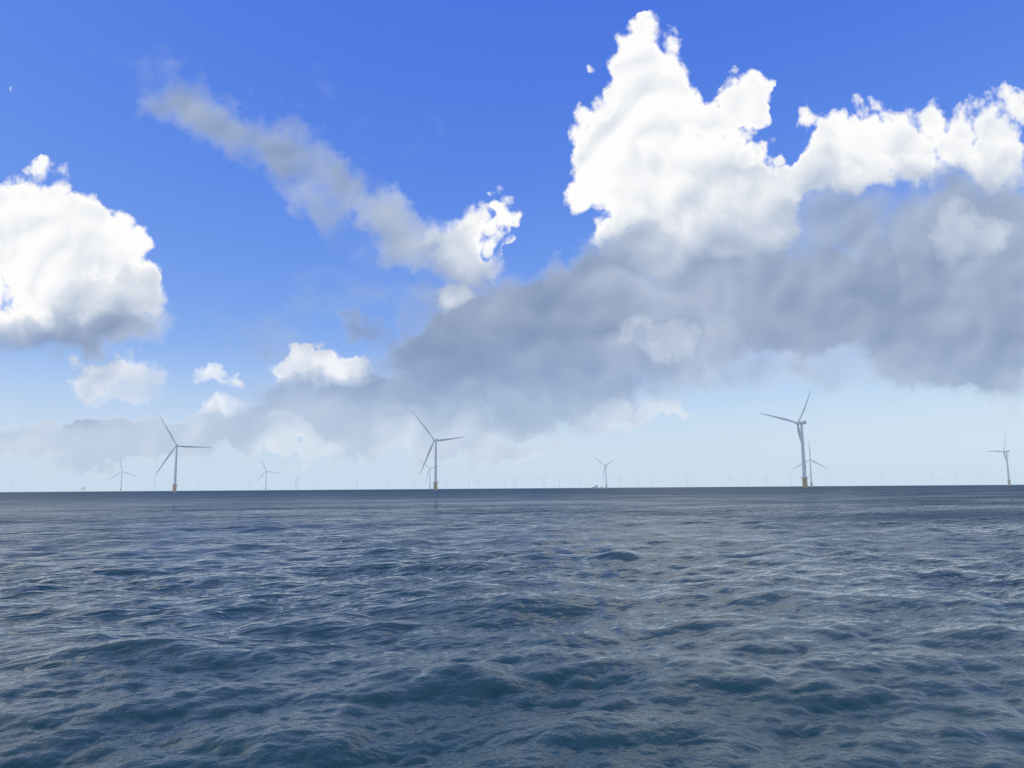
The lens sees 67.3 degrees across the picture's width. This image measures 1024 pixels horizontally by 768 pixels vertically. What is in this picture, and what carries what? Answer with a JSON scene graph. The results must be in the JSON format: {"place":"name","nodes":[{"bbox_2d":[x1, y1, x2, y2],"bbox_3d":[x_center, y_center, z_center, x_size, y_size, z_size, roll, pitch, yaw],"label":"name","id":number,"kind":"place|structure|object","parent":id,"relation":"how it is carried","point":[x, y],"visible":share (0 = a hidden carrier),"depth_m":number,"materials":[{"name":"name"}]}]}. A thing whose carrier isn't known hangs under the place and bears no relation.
{"place":"outdoors","nodes":[
{"label":"outdoors","id":0,"kind":"place"},
{"bbox_2d":[0,485,1023,767],"bbox_3d":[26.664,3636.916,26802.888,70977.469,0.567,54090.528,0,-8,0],"label":"sea","id":1,"kind":"structure","parent":0,"point":[754,627],"depth_m":16.63,"materials":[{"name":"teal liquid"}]},
{"bbox_2d":[110,460,136,491],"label":"wind turbine","id":2,"kind":"object","parent":1,"relation":"in","point":[121,477],"visible":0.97,"depth_m":3991.18,"materials":[{"name":"white paint"}]},
{"bbox_2d":[155,415,211,491],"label":"wind turbine","id":3,"kind":"object","parent":1,"relation":"in","point":[174,489],"visible":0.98,"depth_m":1752.75,"materials":[{"name":"white paint"}]},
{"bbox_2d":[258,457,275,490],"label":"wind turbine","id":4,"kind":"object","parent":1,"relation":"in","point":[266,475],"visible":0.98,"depth_m":4154.22,"materials":[{"name":"white paint"}]},
{"bbox_2d":[418,458,438,488],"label":"wind turbine","id":5,"kind":"object","parent":1,"relation":"in","point":[427,475],"visible":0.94,"depth_m":3909.99,"materials":[{"name":"white paint"}]},
{"bbox_2d":[412,411,462,489],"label":"wind turbine","id":6,"kind":"object","parent":1,"relation":"in","point":[435,483],"visible":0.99,"depth_m":1632.18,"materials":[{"name":"white paint"}]},
{"bbox_2d":[593,456,614,487],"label":"wind turbine","id":7,"kind":"object","parent":1,"relation":"in","point":[604,471],"visible":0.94,"depth_m":3593.92,"materials":[{"name":"white paint"}]},
{"bbox_2d":[760,390,810,487],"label":"wind turbine","id":8,"kind":"object","parent":1,"relation":"in","point":[804,477],"visible":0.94,"depth_m":1246.64,"materials":[{"name":"white paint"}]},
{"bbox_2d":[792,445,829,486],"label":"wind turbine","id":9,"kind":"object","parent":1,"relation":"in","point":[811,483],"visible":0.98,"depth_m":2498.66,"materials":[{"name":"white paint"}]},
{"bbox_2d":[988,445,1010,485],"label":"wind turbine","id":10,"kind":"object","parent":1,"relation":"in","point":[1008,475],"visible":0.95,"depth_m":2386.53,"materials":[{"name":"white paint"}]},
{"bbox_2d":[0,0,1023,491],"label":"sky","id":11,"kind":"structure","parent":0,"point":[554,236],"materials":[{"name":"blue"}]}
]}

